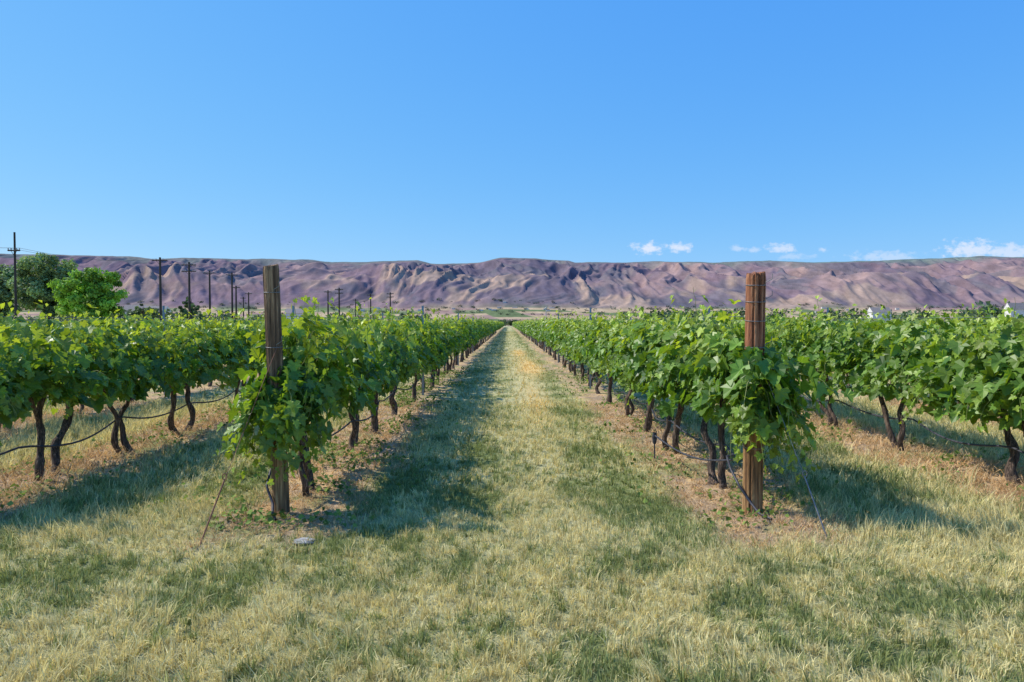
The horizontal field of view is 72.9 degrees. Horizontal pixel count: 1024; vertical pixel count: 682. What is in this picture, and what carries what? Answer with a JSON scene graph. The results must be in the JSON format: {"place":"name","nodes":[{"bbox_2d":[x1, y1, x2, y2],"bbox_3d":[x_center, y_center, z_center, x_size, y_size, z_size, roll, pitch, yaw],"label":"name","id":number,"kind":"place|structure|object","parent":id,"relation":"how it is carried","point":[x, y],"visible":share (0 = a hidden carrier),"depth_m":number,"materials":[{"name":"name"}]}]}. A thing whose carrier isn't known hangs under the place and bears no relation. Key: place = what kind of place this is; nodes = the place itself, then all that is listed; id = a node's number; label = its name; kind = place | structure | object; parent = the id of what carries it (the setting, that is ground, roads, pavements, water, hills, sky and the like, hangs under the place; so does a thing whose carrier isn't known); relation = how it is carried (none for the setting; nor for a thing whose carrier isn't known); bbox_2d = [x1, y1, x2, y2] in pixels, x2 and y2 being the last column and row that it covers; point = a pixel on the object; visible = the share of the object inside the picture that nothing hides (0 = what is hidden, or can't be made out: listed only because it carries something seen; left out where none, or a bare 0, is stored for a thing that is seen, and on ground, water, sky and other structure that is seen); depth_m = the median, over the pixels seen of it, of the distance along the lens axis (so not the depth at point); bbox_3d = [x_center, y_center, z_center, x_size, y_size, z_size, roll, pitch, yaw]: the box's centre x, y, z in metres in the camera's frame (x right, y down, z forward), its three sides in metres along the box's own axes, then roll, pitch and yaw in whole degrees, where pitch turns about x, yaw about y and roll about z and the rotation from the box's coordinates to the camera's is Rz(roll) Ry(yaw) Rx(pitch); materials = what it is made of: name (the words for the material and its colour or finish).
{"place":"outdoors","nodes":[
{"label":"outdoors","id":0,"kind":"place"},
{"bbox_2d":[140,306,166,308],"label":"roof","id":1,"kind":"structure","parent":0,"point":[151,306],"depth_m":331.87,"materials":[{"name":"grey metal"}]},
{"bbox_2d":[0,325,1023,681],"bbox_3d":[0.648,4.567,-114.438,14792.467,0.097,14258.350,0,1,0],"label":"ground","id":2,"kind":"structure","parent":0,"point":[580,397],"depth_m":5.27,"materials":[{"name":"plant"}]},
{"bbox_2d":[0,264,23,318],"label":"deciduous tree","id":3,"kind":"object","parent":2,"relation":"on","point":[6,274],"visible":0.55,"depth_m":157.49,"materials":[{"name":"green plant"}]},
{"bbox_2d":[7,232,20,318],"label":"utility pole","id":4,"kind":"object","parent":2,"relation":"on","point":[15,250],"visible":0.91,"depth_m":79.38,"materials":[{"name":"brown wood"}]},
{"bbox_2d":[12,248,369,294],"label":"power lines","id":5,"kind":"object","parent":4,"relation":"attached to","point":[146,259],"visible":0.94,"depth_m":102.73,"materials":[{"name":"black metal"}]},
{"bbox_2d":[6,252,78,318],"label":"deciduous tree","id":6,"kind":"object","parent":2,"relation":"on","point":[32,285],"visible":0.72,"depth_m":145.69,"materials":[{"name":"green plant"}]},
{"bbox_2d":[47,267,129,319],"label":"deciduous tree","id":7,"kind":"object","parent":2,"relation":"on","point":[79,291],"visible":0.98,"depth_m":121.90,"materials":[{"name":"green plant"}]},
{"bbox_2d":[12,315,252,322],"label":"grapevine row","id":8,"kind":"object","parent":2,"relation":"on","point":[106,319],"depth_m":32.16,"materials":[{"name":"green plant"}]},
{"bbox_2d":[19,314,256,323],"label":"grapevine row","id":9,"kind":"object","parent":2,"relation":"on","point":[29,322],"depth_m":27.56,"materials":[{"name":"green plant"}]},
{"bbox_2d":[130,303,155,320],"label":"deciduous tree","id":10,"kind":"object","parent":2,"relation":"on","point":[142,311],"visible":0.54,"depth_m":187.84,"materials":[{"name":"green plant"}]},
{"bbox_2d":[152,257,166,319],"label":"utility pole","id":11,"kind":"object","parent":2,"relation":"on","point":[160,294],"visible":0.91,"depth_m":109.71,"materials":[{"name":"brown wood"}]},
{"bbox_2d":[162,306,164,394],"bbox_3d":[-7.616,0.241,15.188,0.048,2.030,0.040,0,1,0],"label":"metal trellis post","id":12,"kind":"object","parent":2,"relation":"on","point":[163,309],"visible":0.33,"depth_m":15.15,"materials":[{"name":"metal"}]},
{"bbox_2d":[9,311,347,336],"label":"grapevine row","id":13,"kind":"object","parent":2,"relation":"on","point":[50,314],"depth_m":23.08,"materials":[{"name":"green plant"}]},
{"bbox_2d":[181,262,195,319],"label":"utility pole","id":14,"kind":"object","parent":2,"relation":"on","point":[189,296],"visible":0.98,"depth_m":118.00,"materials":[{"name":"brown wood"}]},
{"bbox_2d":[177,296,202,320],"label":"deciduous tree","id":15,"kind":"object","parent":2,"relation":"on","point":[184,311],"visible":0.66,"depth_m":168.73,"materials":[{"name":"green plant"}]},
{"bbox_2d":[203,270,210,319],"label":"utility pole","id":16,"kind":"object","parent":2,"relation":"on","point":[209,293],"visible":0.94,"depth_m":137.27,"materials":[{"name":"brown wood"}]},
{"bbox_2d":[0,300,431,431],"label":"grapevine row","id":17,"kind":"object","parent":2,"relation":"on","point":[21,320],"visible":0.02,"depth_m":13.40,"materials":[{"name":"green plant"}]},
{"bbox_2d":[7,308,430,342],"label":"grapevine row","id":18,"kind":"object","parent":2,"relation":"on","point":[204,320],"visible":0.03,"depth_m":17.55,"materials":[{"name":"green plant"}]},
{"bbox_2d":[226,272,236,318],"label":"utility pole","id":19,"kind":"object","parent":2,"relation":"on","point":[231,274],"visible":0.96,"depth_m":142.64,"materials":[{"name":"brown wood"}]},
{"bbox_2d":[233,286,239,318],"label":"utility pole","id":20,"kind":"object","parent":2,"relation":"on","point":[235,287],"visible":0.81,"depth_m":192.77,"materials":[{"name":"brown wood"}]},
{"bbox_2d":[0,303,475,480],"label":"grapevine row","id":21,"kind":"object","parent":2,"relation":"on","point":[37,369],"visible":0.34,"depth_m":7.86,"materials":[{"name":"green plant"}]},
{"bbox_2d":[245,292,251,320],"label":"utility pole","id":22,"kind":"object","parent":2,"relation":"on","point":[248,293],"visible":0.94,"depth_m":233.82,"materials":[{"name":"brown wood"}]},
{"bbox_2d":[263,264,289,515],"bbox_3d":[-1.988,0.448,5.847,0.208,2.202,0.153,0,1,0],"label":"wooden trellis post","id":23,"kind":"object","parent":2,"relation":"on","point":[273,339],"visible":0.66,"depth_m":5.79,"materials":[{"name":"brown wood"}]},
{"bbox_2d":[200,348,276,543],"bbox_3d":[-2.105,0.771,5.391,0.041,1.424,0.889,1,2,21],"label":"anchor guy wire","id":24,"kind":"object","parent":23,"relation":"attached to","point":[228,469],"visible":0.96,"depth_m":5.22,"materials":[{"name":"metal"}]},
{"bbox_2d":[285,313,310,318],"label":"walls","id":25,"kind":"structure","parent":2,"relation":"on","point":[288,314],"depth_m":419.00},
{"bbox_2d":[284,308,308,312],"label":"roof","id":26,"kind":"structure","parent":25,"relation":"on","point":[297,310],"depth_m":421.11,"materials":[{"name":"grey metal"}]},
{"bbox_2d":[293,537,313,544],"bbox_3d":[-1.521,1.461,5.081,0.173,0.029,0.127,0,1,0],"label":"rock","id":27,"kind":"object","parent":2,"relation":"on","point":[298,540],"visible":0.77,"depth_m":5.05,"materials":[{"name":"stone"}]},
{"bbox_2d":[324,290,331,314],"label":"utility pole","id":28,"kind":"object","parent":2,"relation":"on","point":[327,291],"visible":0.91,"depth_m":219.98,"materials":[{"name":"brown wood"}]},
{"bbox_2d":[335,288,342,320],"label":"utility pole","id":29,"kind":"object","parent":2,"relation":"on","point":[338,289],"visible":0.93,"depth_m":203.66,"materials":[{"name":"brown wood"}]},
{"bbox_2d":[216,295,503,520],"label":"grapevine row","id":30,"kind":"object","parent":2,"relation":"on","point":[334,364],"visible":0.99,"depth_m":6.39,"materials":[{"name":"green plant"}]},
{"bbox_2d":[422,306,423,394],"bbox_3d":[-1.956,0.241,15.220,0.048,2.030,0.040,0,1,0],"label":"metal trellis post","id":31,"kind":"object","parent":2,"relation":"on","point":[423,373],"visible":0.33,"depth_m":15.22,"materials":[{"name":"metal"}]},
{"bbox_2d":[0,366,1023,531],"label":"weeds","id":32,"kind":"object","parent":2,"relation":"on","point":[250,513],"visible":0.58,"depth_m":7.64,"materials":[{"name":"green plant"}]},
{"bbox_2d":[12,297,1023,325],"bbox_3d":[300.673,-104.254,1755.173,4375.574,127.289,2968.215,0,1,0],"label":"distant trees","id":33,"kind":"object","parent":2,"relation":"on","point":[832,311],"visible":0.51,"depth_m":671.02,"materials":[{"name":"green plant"}]},
{"bbox_2d":[589,307,590,388],"bbox_3d":[1.914,0.196,16.942,0.048,2.030,0.040,0,1,0],"label":"metal trellis post","id":34,"kind":"object","parent":2,"relation":"on","point":[589,367],"visible":0.33,"depth_m":16.94,"materials":[{"name":"metal"}]},
{"bbox_2d":[512,289,855,519],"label":"grapevine row","id":35,"kind":"object","parent":2,"relation":"on","point":[708,364],"visible":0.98,"depth_m":6.72,"materials":[{"name":"green plant"}]},
{"bbox_2d":[652,432,737,460],"bbox_3d":[1.828,1.240,7.107,0.059,0.453,1.965,0,2,-10],"label":"irrigation hose","id":36,"kind":"object","parent":2,"relation":"on","point":[654,437],"visible":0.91,"depth_m":7.46,"materials":[{"name":"black rubber"}]},
{"bbox_2d":[742,271,772,515],"bbox_3d":[2.066,0.477,5.869,0.206,2.143,0.184,0,1,0],"label":"wooden trellis post","id":37,"kind":"object","parent":2,"relation":"on","point":[755,304],"visible":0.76,"depth_m":5.81,"materials":[{"name":"brown wood"}]},
{"bbox_2d":[767,380,826,535],"bbox_3d":[2.185,0.769,5.466,0.040,1.424,0.796,-1,2,-25],"label":"anchor guy wire","id":38,"kind":"object","parent":37,"relation":"attached to","point":[805,478],"visible":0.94,"depth_m":5.30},
{"bbox_2d":[526,295,1023,486],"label":"grapevine row","id":39,"kind":"object","parent":2,"relation":"on","point":[979,372],"visible":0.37,"depth_m":7.86,"materials":[{"name":"green plant"}]},
{"bbox_2d":[619,303,1018,404],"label":"grapevine row","id":40,"kind":"object","parent":2,"relation":"on","point":[962,323],"visible":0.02,"depth_m":13.98,"materials":[{"name":"green plant"}]},
{"bbox_2d":[629,307,1017,345],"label":"grapevine row","id":41,"kind":"object","parent":2,"relation":"on","point":[947,319],"visible":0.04,"depth_m":17.27,"materials":[{"name":"green plant"}]},
{"bbox_2d":[638,307,1018,329],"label":"grapevine row","id":42,"kind":"object","parent":2,"relation":"on","point":[924,319],"visible":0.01,"depth_m":22.36,"materials":[{"name":"green plant"}]},
{"bbox_2d":[867,312,890,320],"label":"walls","id":43,"kind":"structure","parent":2,"relation":"on","point":[873,316],"depth_m":601.48,"materials":[{"name":"white paint"}]},
{"bbox_2d":[870,307,891,311],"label":"roof","id":44,"kind":"structure","parent":43,"relation":"on","point":[875,309],"depth_m":603.67,"materials":[{"name":"grey metal"}]},
{"bbox_2d":[802,312,1018,325],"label":"grapevine row","id":45,"kind":"object","parent":2,"relation":"on","point":[892,316],"visible":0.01,"depth_m":29.56,"materials":[{"name":"green plant"}]},
{"bbox_2d":[1005,309,1023,317],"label":"walls","id":46,"kind":"structure","parent":2,"relation":"on","point":[1020,311],"depth_m":421.45,"materials":[{"name":"white paint"}]},
{"bbox_2d":[1008,303,1023,308],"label":"roof","id":47,"kind":"structure","parent":46,"relation":"on","point":[1018,305],"depth_m":422.64,"materials":[{"name":"grey metal"}]},
{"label":"walls","id":48,"kind":"object","parent":2,"relation":"on","visible":0},
{"bbox_2d":[124,305,144,310],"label":"roof","id":49,"kind":"structure","parent":48,"relation":"on","point":[128,307],"depth_m":339.98,"materials":[{"name":"grey metal"}]},
{"bbox_2d":[0,254,1023,321],"bbox_3d":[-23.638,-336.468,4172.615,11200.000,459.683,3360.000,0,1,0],"label":"hills","id":50,"kind":"structure","parent":0,"point":[905,285],"depth_m":3466.47,"materials":[{"name":"rock"},{"name":"soil"}]},
{"bbox_2d":[0,0,1023,263],"label":"sky","id":51,"kind":"structure","parent":0,"point":[429,131],"materials":[{"name":"blue"}]}
]}

